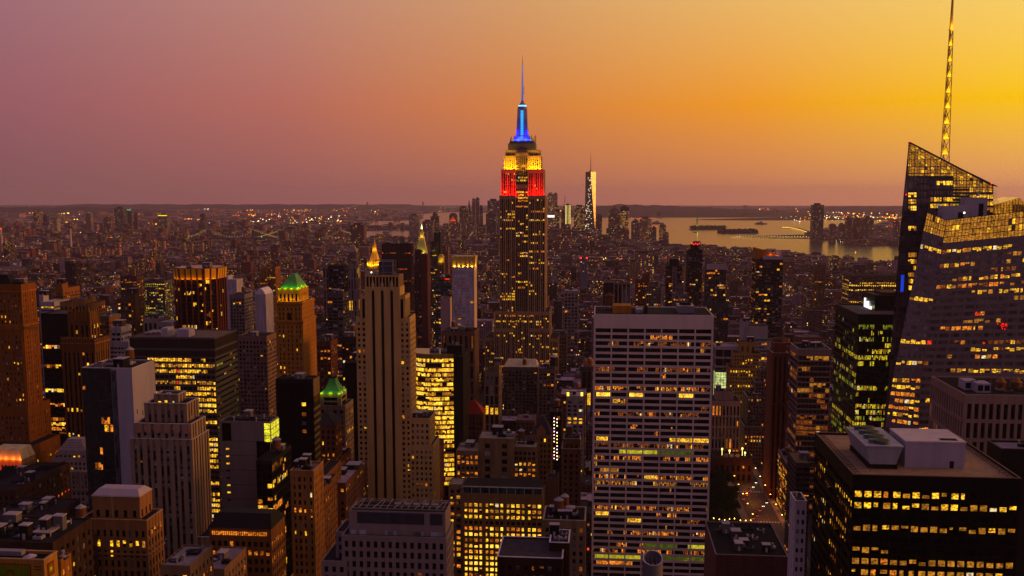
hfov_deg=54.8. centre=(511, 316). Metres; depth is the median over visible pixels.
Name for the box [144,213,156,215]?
tall building
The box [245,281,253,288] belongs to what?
loft building
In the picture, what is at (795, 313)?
loft building
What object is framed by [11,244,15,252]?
tall building
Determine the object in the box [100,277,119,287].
loft building
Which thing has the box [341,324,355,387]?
brown office
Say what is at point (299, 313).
window
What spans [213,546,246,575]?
brick block
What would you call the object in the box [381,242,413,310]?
dark slab
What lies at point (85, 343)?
gothic tower
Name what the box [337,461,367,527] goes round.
brick block
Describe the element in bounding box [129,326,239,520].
office block
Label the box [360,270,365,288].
tall building
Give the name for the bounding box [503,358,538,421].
building
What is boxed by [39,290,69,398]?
white apartment
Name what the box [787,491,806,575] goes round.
white block
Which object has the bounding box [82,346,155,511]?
pale block
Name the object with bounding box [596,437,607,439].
lit strip window
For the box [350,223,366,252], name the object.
tower
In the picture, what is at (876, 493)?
window
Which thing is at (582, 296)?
loft building
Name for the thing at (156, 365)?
window
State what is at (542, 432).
gabled tower
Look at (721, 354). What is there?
white roofed block
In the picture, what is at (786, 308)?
loft building
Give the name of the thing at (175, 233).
tall building
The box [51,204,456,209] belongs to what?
hill
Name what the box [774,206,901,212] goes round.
hill
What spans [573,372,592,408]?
tall building
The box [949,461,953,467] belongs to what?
door
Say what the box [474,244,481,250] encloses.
tall building
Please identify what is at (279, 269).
window
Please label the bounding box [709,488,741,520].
park lawn
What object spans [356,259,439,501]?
stone tower
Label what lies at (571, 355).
loft building
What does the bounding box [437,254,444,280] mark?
lit cupola tower
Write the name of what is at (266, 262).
loft building
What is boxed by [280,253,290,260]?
tall building
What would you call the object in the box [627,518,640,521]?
lit strip window
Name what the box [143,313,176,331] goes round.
white pavilion
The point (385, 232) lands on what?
tall building
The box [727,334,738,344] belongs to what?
tall building
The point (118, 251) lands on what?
estate tower
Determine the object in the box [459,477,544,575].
lit loft
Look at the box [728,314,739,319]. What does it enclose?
loft building
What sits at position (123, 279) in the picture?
window
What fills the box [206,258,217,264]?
loft building
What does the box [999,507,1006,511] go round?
window
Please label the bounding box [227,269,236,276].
loft building
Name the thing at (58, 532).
loft building
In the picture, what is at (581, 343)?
loft building
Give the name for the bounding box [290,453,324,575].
brick block
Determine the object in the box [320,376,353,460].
green roofed block
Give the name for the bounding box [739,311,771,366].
teal block
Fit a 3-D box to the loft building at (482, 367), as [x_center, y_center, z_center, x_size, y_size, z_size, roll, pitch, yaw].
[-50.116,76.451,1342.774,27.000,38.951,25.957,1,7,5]
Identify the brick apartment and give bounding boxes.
[121,268,145,317]
[316,334,337,392]
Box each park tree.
[709,497,721,518]
[713,498,731,518]
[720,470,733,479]
[721,471,734,485]
[725,486,738,494]
[725,497,740,518]
[729,491,738,500]
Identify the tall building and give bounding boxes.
[2,227,10,233]
[3,242,10,256]
[6,226,14,233]
[10,213,25,218]
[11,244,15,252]
[15,225,21,229]
[15,232,22,237]
[16,250,30,258]
[21,247,35,256]
[25,229,31,234]
[36,229,45,233]
[36,283,56,307]
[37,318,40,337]
[39,233,50,236]
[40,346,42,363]
[45,243,56,250]
[50,214,65,217]
[50,233,59,239]
[50,242,60,251]
[53,262,59,270]
[54,217,69,222]
[59,259,74,271]
[70,211,83,214]
[78,221,85,226]
[78,235,86,239]
[93,224,99,230]
[97,233,102,241]
[99,291,114,307]
[115,233,125,239]
[117,254,131,267]
[122,229,130,233]
[142,232,148,241]
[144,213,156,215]
[144,230,151,239]
[146,257,155,270]
[150,249,157,260]
[155,263,163,276]
[168,235,177,240]
[170,232,179,236]
[182,238,190,245]
[190,221,199,225]
[200,235,206,241]
[204,240,209,246]
[204,245,207,253]
[208,224,215,230]
[232,239,237,248]
[240,246,252,250]
[240,250,246,258]
[241,260,253,273]
[242,255,249,261]
[243,230,248,236]
[244,249,255,255]
[246,228,251,237]
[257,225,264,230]
[271,247,279,259]
[275,258,281,268]
[278,230,286,241]
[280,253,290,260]
[284,240,291,248]
[285,229,293,237]
[288,227,295,235]
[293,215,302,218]
[300,231,306,237]
[301,238,308,244]
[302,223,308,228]
[303,250,313,261]
[307,259,316,270]
[310,246,322,252]
[315,232,322,237]
[317,229,324,236]
[323,316,327,326]
[349,321,355,332]
[359,247,369,253]
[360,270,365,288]
[361,243,371,254]
[376,234,382,241]
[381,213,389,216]
[382,231,389,234]
[399,236,404,242]
[423,231,427,241]
[431,317,435,338]
[439,438,444,501]
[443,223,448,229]
[458,240,463,251]
[474,240,481,243]
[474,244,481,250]
[477,301,482,318]
[477,315,493,340]
[479,339,484,364]
[483,308,494,321]
[488,249,498,255]
[490,236,497,241]
[502,377,503,414]
[515,413,535,433]
[516,432,531,439]
[548,280,557,300]
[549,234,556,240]
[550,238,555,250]
[552,240,561,251]
[553,300,562,328]
[558,232,563,240]
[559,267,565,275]
[561,253,571,264]
[561,381,585,474]
[562,240,569,253]
[565,230,570,235]
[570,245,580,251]
[571,264,575,284]
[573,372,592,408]
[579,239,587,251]
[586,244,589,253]
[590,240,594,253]
[592,275,604,297]
[592,315,593,355]
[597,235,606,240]
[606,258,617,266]
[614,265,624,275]
[631,284,634,298]
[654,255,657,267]
[702,274,704,293]
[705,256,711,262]
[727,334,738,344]
[728,278,737,297]
[736,274,748,285]
[747,280,751,289]
[783,262,794,275]
[783,281,793,297]
[787,382,788,401]
[802,307,822,331]
[819,329,834,340]
[825,275,836,288]
[828,255,839,268]
[828,411,830,431]
[830,360,832,382]
[852,264,864,272]
[864,260,870,269]
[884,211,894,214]
[891,259,897,272]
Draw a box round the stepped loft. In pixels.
[449,425,537,575]
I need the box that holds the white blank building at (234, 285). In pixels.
[226,273,242,328]
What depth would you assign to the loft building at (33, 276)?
2801.12 m
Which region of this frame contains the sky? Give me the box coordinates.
[0,0,1023,205]
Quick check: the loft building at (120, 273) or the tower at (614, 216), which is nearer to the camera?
the loft building at (120, 273)
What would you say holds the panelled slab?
on the ground at (758, 467)
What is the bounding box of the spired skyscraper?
[485,55,558,373]
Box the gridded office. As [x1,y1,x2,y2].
[229,286,253,414]
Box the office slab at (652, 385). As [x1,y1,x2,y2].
[591,293,713,575]
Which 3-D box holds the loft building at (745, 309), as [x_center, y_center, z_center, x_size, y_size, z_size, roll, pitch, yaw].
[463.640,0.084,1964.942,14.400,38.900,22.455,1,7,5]
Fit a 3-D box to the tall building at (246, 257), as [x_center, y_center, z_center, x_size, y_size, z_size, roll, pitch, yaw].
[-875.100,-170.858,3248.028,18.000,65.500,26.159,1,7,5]
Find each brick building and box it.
[0,261,8,265]
[9,260,21,265]
[32,259,45,266]
[44,260,55,264]
[585,460,590,474]
[730,322,739,326]
[782,297,791,303]
[787,317,794,321]
[850,240,858,243]
[878,243,888,245]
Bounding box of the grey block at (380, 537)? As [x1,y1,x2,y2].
[321,498,453,575]
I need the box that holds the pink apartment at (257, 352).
[238,331,276,415]
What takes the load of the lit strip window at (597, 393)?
in the office slab at (652, 385)
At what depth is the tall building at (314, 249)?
3925.90 m
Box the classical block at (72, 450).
[52,436,88,513]
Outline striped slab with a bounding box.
[603,276,630,305]
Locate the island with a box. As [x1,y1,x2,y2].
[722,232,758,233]
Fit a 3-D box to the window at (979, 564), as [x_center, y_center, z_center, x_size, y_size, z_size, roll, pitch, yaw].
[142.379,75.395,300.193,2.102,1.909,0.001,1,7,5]
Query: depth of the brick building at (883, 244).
5145.50 m
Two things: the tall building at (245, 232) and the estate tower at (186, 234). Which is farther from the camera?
the tall building at (245, 232)
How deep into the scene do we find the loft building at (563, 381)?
1240.64 m
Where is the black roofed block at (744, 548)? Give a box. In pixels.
[704,520,787,575]
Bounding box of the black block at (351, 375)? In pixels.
[345,351,358,460]
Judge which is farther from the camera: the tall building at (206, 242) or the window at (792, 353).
the tall building at (206, 242)
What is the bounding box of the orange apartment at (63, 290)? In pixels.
[52,278,79,299]
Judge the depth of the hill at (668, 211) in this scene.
12526.46 m
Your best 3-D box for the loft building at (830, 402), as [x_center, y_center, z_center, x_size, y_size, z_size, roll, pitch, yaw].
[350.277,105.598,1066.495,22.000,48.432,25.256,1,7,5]
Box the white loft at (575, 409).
[566,390,583,474]
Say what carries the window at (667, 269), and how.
in the dark tower at (673, 274)
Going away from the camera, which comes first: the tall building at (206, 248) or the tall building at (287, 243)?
the tall building at (206, 248)
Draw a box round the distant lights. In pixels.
[61,207,896,276]
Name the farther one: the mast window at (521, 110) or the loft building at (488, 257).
the loft building at (488, 257)
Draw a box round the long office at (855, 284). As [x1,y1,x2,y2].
[841,270,896,303]
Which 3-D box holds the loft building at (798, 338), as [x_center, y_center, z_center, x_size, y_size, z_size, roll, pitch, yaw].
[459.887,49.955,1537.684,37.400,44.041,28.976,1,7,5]
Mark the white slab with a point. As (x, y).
(446, 310)
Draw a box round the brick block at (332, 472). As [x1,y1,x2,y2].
[323,460,340,554]
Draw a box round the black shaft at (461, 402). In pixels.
[447,341,468,476]
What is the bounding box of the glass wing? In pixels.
[256,436,292,575]
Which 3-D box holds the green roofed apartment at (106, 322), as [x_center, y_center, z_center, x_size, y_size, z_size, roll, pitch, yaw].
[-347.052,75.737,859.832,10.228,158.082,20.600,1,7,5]
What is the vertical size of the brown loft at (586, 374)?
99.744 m
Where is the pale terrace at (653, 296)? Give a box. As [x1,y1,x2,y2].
[645,281,660,305]
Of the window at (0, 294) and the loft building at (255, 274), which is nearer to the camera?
the window at (0, 294)
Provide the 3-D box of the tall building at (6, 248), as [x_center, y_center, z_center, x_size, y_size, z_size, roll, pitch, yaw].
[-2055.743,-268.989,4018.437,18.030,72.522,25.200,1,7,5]
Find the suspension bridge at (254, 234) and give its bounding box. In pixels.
[189,228,277,240]
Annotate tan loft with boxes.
[484,358,501,430]
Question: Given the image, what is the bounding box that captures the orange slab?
[259,262,280,301]
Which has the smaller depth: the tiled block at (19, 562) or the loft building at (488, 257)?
the tiled block at (19, 562)
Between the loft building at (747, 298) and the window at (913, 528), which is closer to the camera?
the window at (913, 528)
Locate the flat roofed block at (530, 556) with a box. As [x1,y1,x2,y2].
[497,522,570,575]
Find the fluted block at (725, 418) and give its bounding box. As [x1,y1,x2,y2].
[710,384,740,469]
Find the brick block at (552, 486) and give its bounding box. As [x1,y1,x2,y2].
[546,470,558,505]
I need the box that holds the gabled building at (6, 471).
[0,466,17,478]
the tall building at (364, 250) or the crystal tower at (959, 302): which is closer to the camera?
the crystal tower at (959, 302)
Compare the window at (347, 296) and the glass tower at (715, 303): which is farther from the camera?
the glass tower at (715, 303)
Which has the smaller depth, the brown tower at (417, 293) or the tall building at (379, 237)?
the brown tower at (417, 293)
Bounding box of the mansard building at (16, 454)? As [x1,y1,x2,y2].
[0,444,35,469]
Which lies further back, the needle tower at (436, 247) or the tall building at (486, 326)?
the needle tower at (436, 247)
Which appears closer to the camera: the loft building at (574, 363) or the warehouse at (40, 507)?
the warehouse at (40, 507)
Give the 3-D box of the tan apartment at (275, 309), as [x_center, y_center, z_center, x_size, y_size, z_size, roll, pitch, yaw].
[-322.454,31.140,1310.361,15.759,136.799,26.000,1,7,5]
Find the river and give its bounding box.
[348,230,420,236]
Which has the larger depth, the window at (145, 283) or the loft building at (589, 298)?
the loft building at (589, 298)
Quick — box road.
[732,473,809,575]
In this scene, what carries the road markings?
on the road
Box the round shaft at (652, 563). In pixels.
[642,550,662,575]
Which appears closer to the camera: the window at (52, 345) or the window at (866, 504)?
the window at (866, 504)
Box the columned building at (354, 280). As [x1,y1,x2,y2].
[323,264,360,321]
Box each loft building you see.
[0,267,13,273]
[0,511,93,575]
[11,269,23,275]
[21,258,33,265]
[26,263,39,268]
[27,273,41,280]
[28,278,43,285]
[31,266,47,272]
[43,265,52,270]
[46,272,60,280]
[50,251,61,256]
[57,550,71,575]
[71,252,83,258]
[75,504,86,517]
[80,260,93,270]
[81,276,89,280]
[81,286,94,289]
[82,254,95,259]
[84,271,94,278]
[88,279,94,284]
[91,290,102,299]
[92,531,99,575]
[93,287,110,293]
[95,277,110,285]
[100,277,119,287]
[110,259,123,268]
[112,269,125,275]
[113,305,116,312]
[115,261,122,268]
[125,266,140,274]
[130,246,141,249]
[133,260,144,268]
[138,271,151,277]
[149,267,155,276]
[171,259,178,266]
[176,257,187,262]
[181,261,191,265]
[185,260,196,264]
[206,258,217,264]
[213,249,222,253]
[220,262,228,266]
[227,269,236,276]
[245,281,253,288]
[246,272,254,280]
[248,272,258,279]
[250,255,261,260]
[251,280,259,288]
[264,258,270,266]
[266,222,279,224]
[280,267,291,271]
[281,272,291,280]
[282,259,292,267]
[289,263,295,268]
[304,274,314,282]
[305,279,319,288]
[309,289,314,295]
[311,287,322,294]
[312,273,322,282]
[314,256,321,261]
[314,311,323,324]
[315,296,323,305]
[316,322,327,337]
[318,241,326,246]
[337,239,345,242]
[337,258,346,263]
[361,257,367,263]
[430,309,435,316]
[431,327,432,346]
[466,244,474,250]
[470,251,480,255]
[477,280,481,290]
[477,304,488,308]
[478,262,483,269]
[479,294,483,303]
[479,364,484,388]
[479,371,481,395]
[481,300,496,303]
[482,255,493,260]
[482,260,487,269]
[483,280,489,299]
[485,269,492,279]
[487,297,498,310]
[493,275,497,292]
[502,408,517,430]
[552,324,563,331]
[556,374,574,389]
[556,386,571,406]
[557,273,570,284]
[559,278,569,288]
[563,371,574,375]
[567,284,577,288]
[567,339,573,352]
[567,353,575,358]
[567,357,579,371]
[575,370,592,377]
[578,327,586,336]
[578,331,584,350]
[579,290,595,302]
[580,319,587,330]
[580,351,589,357]
[581,286,586,292]
[581,305,593,320]
[581,475,591,491]
[581,492,591,499]
[581,498,591,570]
[583,297,596,308]
[584,295,596,300]
[585,337,591,350]
[585,417,592,470]
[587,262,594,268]
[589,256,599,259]
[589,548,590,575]
[590,339,591,354]
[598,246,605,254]
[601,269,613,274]
[611,279,625,281]
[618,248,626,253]
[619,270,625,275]
[650,271,662,282]
[652,274,660,280]
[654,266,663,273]
[661,287,664,298]
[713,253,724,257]
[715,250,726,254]
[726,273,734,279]
[728,303,735,314]
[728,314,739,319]
[728,325,739,334]
[730,295,744,305]
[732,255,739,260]
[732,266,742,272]
[732,303,742,314]
[735,302,750,308]
[738,288,748,295]
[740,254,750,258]
[740,306,749,314]
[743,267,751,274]
[744,296,750,302]
[781,304,790,313]
[784,321,796,331]
[784,329,794,344]
[786,344,789,358]
[786,402,787,426]
[787,277,800,288]
[790,325,809,333]
[792,292,800,306]
[792,309,798,316]
[793,334,821,342]
[794,268,800,273]
[794,274,809,283]
[801,304,808,316]
[808,287,811,297]
[810,255,820,260]
[822,324,834,329]
[822,337,833,355]
[823,314,828,323]
[824,296,833,303]
[824,304,834,309]
[825,289,838,293]
[829,396,831,408]
[833,290,841,300]
[840,268,851,273]
[845,256,853,260]
[859,258,872,262]
[870,241,878,245]
[871,263,875,269]
[876,266,887,270]
[889,240,897,245]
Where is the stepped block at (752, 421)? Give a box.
[739,360,765,464]
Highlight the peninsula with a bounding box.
[699,217,900,219]
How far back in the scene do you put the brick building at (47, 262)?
3630.73 m
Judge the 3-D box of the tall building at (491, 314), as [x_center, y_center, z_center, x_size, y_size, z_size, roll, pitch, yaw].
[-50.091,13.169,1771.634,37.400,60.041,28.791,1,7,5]
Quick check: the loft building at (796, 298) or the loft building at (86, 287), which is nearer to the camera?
the loft building at (796, 298)
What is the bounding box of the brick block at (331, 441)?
[319,409,350,465]
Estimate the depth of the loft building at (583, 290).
2425.64 m
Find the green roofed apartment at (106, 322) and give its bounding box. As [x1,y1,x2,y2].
[99,313,120,339]
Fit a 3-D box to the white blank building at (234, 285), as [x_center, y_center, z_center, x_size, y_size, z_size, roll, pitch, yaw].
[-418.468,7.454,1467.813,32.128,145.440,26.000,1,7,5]
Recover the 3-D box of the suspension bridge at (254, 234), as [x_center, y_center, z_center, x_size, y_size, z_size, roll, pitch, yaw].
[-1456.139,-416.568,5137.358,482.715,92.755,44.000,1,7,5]
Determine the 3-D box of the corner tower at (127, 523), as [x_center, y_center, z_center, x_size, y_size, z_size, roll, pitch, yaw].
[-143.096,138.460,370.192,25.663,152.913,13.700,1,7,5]
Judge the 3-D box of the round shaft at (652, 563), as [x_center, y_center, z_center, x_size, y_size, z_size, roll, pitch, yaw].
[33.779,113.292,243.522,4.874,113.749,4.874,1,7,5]
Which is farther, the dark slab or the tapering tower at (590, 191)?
the tapering tower at (590, 191)
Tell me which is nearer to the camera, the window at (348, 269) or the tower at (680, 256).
the window at (348, 269)
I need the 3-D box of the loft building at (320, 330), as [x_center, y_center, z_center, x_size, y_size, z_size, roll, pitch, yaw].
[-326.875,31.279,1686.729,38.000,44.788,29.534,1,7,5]
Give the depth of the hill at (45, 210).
14577.19 m
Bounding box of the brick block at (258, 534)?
[209,507,286,575]
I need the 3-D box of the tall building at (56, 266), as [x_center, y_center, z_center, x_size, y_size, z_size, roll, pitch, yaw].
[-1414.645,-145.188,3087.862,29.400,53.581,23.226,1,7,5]
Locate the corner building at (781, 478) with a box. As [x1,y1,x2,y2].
[776,446,789,515]
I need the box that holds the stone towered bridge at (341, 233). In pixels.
[257,230,368,239]
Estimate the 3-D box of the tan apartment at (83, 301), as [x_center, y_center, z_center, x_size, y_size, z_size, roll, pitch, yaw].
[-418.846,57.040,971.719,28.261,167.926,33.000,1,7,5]
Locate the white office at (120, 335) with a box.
[110,319,131,358]
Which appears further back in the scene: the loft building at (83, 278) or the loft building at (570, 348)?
the loft building at (83, 278)
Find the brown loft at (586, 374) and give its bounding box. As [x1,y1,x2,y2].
[581,357,592,423]
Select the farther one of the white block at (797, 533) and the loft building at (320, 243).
the loft building at (320, 243)
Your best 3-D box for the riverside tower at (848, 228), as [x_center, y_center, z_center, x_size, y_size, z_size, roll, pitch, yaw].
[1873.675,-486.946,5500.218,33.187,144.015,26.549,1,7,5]
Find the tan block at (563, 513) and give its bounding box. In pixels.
[543,493,585,575]
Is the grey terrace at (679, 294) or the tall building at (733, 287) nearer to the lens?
the grey terrace at (679, 294)
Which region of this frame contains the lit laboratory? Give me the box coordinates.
[144,278,173,319]
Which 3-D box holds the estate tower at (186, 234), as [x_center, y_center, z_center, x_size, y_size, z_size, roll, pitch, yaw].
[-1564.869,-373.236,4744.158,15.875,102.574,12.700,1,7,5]
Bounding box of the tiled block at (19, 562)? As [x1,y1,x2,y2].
[0,548,57,575]
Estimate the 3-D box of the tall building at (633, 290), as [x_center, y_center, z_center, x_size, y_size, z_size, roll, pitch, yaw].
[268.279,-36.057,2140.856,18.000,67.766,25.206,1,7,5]
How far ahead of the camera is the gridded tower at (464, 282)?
1013.29 m
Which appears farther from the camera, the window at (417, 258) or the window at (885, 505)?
the window at (417, 258)
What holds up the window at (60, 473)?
in the warehouse at (39, 479)
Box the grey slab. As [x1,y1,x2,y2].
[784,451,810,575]
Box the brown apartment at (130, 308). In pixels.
[117,284,144,335]
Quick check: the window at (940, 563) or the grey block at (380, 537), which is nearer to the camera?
the window at (940, 563)
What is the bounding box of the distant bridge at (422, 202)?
[331,201,454,210]
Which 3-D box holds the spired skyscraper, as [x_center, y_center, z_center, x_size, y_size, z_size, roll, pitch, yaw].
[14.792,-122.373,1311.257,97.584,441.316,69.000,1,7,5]
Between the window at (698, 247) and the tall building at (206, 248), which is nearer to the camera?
the window at (698, 247)
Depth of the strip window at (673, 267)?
1487.56 m
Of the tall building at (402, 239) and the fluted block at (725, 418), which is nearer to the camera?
the fluted block at (725, 418)
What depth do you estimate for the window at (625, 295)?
1298.42 m
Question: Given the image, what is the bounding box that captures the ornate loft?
[558,332,567,375]
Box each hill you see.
[0,207,223,213]
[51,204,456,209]
[547,204,831,217]
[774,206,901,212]
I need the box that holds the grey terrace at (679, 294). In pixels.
[672,283,687,306]
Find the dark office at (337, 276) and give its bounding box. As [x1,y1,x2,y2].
[328,259,348,301]
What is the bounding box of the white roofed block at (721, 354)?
[712,342,737,394]
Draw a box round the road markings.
[738,483,778,522]
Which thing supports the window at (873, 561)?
in the black tower at (915, 502)
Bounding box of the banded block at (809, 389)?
[787,340,831,514]
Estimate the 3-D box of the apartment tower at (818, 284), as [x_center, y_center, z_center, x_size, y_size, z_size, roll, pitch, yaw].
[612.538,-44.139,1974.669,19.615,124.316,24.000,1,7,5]
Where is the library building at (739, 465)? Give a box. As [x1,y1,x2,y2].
[710,448,752,481]
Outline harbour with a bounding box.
[369,212,899,260]
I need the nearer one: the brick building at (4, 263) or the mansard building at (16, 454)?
the mansard building at (16, 454)
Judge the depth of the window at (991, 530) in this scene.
298.62 m
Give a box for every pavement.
[661,302,809,574]
[726,481,749,521]
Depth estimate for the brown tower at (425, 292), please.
1529.08 m
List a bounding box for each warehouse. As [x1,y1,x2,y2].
[0,461,70,506]
[0,496,80,521]
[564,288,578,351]
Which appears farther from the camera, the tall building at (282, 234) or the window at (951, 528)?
the tall building at (282, 234)
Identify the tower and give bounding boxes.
[0,274,60,461]
[11,251,16,259]
[21,252,28,258]
[33,210,42,228]
[42,252,46,259]
[43,215,48,225]
[48,218,60,231]
[60,303,109,439]
[61,248,68,257]
[65,257,81,297]
[67,247,72,257]
[75,247,81,252]
[81,248,86,255]
[81,484,164,575]
[85,213,93,231]
[87,247,92,255]
[93,247,96,255]
[97,248,100,255]
[103,217,113,232]
[104,248,109,254]
[114,207,127,226]
[114,247,121,255]
[127,209,132,226]
[129,390,211,559]
[134,212,138,229]
[151,239,156,249]
[158,213,170,230]
[160,240,165,251]
[173,262,227,328]
[180,242,185,253]
[184,228,188,238]
[188,243,193,253]
[193,255,199,259]
[198,242,203,250]
[199,213,205,229]
[228,221,235,234]
[229,253,234,260]
[275,273,316,376]
[276,372,320,467]
[327,289,348,384]
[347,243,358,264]
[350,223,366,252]
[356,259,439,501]
[366,238,378,272]
[409,214,419,238]
[414,249,421,347]
[417,225,427,253]
[421,253,430,347]
[422,220,434,238]
[430,212,439,228]
[430,231,441,309]
[435,274,452,347]
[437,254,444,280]
[439,274,451,280]
[440,229,450,243]
[442,245,449,273]
[442,320,478,402]
[449,213,456,222]
[449,216,455,238]
[451,255,477,326]
[455,223,460,241]
[459,206,468,232]
[460,216,465,234]
[467,222,476,237]
[468,202,471,221]
[472,198,475,223]
[476,197,479,225]
[477,225,486,235]
[480,205,482,224]
[486,212,496,232]
[487,199,498,232]
[531,415,552,504]
[547,193,554,229]
[549,230,563,234]
[550,398,561,496]
[554,193,557,225]
[555,206,559,227]
[561,210,564,227]
[561,424,581,505]
[562,229,577,236]
[565,204,570,228]
[574,205,585,230]
[580,257,587,286]
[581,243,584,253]
[585,163,595,230]
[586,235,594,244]
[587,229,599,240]
[596,214,601,234]
[606,225,615,238]
[608,206,619,229]
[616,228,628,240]
[620,206,628,229]
[629,260,638,283]
[631,218,639,240]
[634,250,653,277]
[635,272,649,305]
[639,217,651,241]
[651,226,656,241]
[659,224,665,239]
[665,232,668,242]
[665,258,681,306]
[670,251,686,264]
[681,264,685,291]
[686,241,702,306]
[703,260,728,341]
[726,336,762,416]
[750,247,782,337]
[762,337,789,498]
[810,203,823,241]
[810,425,1021,575]
[811,263,825,313]
[828,223,835,241]
[831,290,894,432]
[838,223,844,239]
[844,216,851,239]
[851,216,859,239]
[859,216,873,239]
[883,0,1023,432]
[892,221,899,239]
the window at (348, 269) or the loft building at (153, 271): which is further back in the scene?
the loft building at (153, 271)
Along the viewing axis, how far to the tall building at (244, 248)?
3951.18 m
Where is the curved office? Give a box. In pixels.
[416,347,454,501]
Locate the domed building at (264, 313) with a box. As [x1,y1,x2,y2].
[254,286,273,331]
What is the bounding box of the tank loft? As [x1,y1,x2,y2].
[539,354,557,422]
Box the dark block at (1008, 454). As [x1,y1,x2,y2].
[987,439,1023,575]
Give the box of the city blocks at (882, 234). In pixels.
[0,205,901,424]
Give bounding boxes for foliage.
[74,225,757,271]
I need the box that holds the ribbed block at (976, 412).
[928,370,1023,454]
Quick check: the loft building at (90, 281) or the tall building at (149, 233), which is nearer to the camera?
the loft building at (90, 281)
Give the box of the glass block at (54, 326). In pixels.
[41,309,73,445]
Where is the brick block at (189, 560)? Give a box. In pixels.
[160,544,213,575]
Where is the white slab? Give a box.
[441,290,451,347]
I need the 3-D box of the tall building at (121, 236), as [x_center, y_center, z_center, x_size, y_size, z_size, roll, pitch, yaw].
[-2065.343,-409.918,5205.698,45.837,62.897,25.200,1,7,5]
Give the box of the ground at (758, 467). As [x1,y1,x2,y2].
[0,205,892,575]
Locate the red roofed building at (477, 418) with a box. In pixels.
[469,400,485,441]
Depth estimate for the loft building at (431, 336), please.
1629.59 m
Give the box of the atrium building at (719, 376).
[713,369,726,394]
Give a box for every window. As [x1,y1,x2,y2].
[0,294,52,458]
[17,473,68,498]
[43,345,65,433]
[77,536,85,568]
[99,531,155,575]
[121,331,130,353]
[122,279,143,295]
[134,410,206,559]
[145,283,173,319]
[148,353,237,520]
[175,284,223,328]
[212,531,266,535]
[230,299,253,389]
[240,342,275,415]
[260,269,279,295]
[264,418,278,441]
[279,313,301,368]
[317,350,337,387]
[321,406,352,450]
[324,269,359,320]
[328,296,347,372]
[329,268,346,290]
[351,530,442,536]
[358,322,431,501]
[382,252,413,281]
[415,258,421,346]
[416,358,453,473]
[431,245,437,309]
[436,286,447,346]
[451,451,534,498]
[453,268,472,325]
[465,504,540,575]
[486,165,556,368]
[486,376,492,394]
[505,371,535,412]
[516,566,551,575]
[521,110,522,134]
[540,374,552,416]
[559,528,581,575]
[565,294,576,347]
[573,401,581,467]
[585,177,591,228]
[587,393,590,404]
[587,407,589,421]
[593,335,710,560]
[595,554,639,558]
[596,392,609,395]
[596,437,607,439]
[596,511,608,514]
[596,560,631,564]
[600,468,618,471]
[619,450,656,453]
[622,287,629,302]
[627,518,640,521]
[629,393,642,396]
[643,543,676,547]
[644,475,656,478]
[657,450,693,454]
[663,556,703,560]
[666,269,681,304]
[670,438,708,442]
[673,267,675,290]
[679,394,692,397]
[687,247,701,306]
[688,545,703,548]
[706,273,725,335]
[730,356,759,386]
[745,376,765,463]
[751,262,781,334]
[777,454,786,506]
[788,351,797,450]
[796,510,802,552]
[812,461,952,574]
[813,267,824,304]
[831,300,891,431]
[842,276,895,302]
[852,558,858,563]
[854,502,860,507]
[855,491,861,496]
[861,558,867,563]
[861,569,867,574]
[862,547,868,552]
[863,525,869,530]
[864,491,871,496]
[864,502,870,507]
[871,558,877,563]
[874,491,880,496]
[881,559,887,564]
[883,503,889,508]
[888,144,1023,428]
[890,560,896,564]
[890,570,896,575]
[893,492,899,497]
[911,526,917,531]
[913,492,919,497]
[918,571,924,575]
[922,504,928,509]
[928,560,934,565]
[928,571,934,575]
[930,527,936,532]
[932,493,938,498]
[938,561,944,565]
[941,504,947,509]
[948,561,954,566]
[951,493,958,498]
[951,505,957,510]
[957,561,963,566]
[967,561,973,566]
[970,505,976,510]
[977,562,983,567]
[979,528,985,533]
[980,505,986,510]
[986,563,992,567]
[988,528,994,532]
[996,563,1002,567]
[998,529,1004,534]
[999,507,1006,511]
[1006,563,1012,568]
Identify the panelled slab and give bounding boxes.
[219,409,278,508]
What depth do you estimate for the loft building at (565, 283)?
2619.40 m
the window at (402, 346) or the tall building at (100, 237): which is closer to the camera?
the window at (402, 346)
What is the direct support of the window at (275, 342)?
in the pink apartment at (257, 352)
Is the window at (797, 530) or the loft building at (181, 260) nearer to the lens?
the window at (797, 530)
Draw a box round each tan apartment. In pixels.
[60,290,105,315]
[271,289,277,354]
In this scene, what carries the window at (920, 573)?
in the black tower at (915, 502)
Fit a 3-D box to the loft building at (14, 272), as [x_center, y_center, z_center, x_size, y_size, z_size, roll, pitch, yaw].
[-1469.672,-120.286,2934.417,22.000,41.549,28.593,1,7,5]
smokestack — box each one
[0,228,2,244]
[69,227,71,246]
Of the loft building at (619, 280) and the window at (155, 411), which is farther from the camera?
the loft building at (619, 280)
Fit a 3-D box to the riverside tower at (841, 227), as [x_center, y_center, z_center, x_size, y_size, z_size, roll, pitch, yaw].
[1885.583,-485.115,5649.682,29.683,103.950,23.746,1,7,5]
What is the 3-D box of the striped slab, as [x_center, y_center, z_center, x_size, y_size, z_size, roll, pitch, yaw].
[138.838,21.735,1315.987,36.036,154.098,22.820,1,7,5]

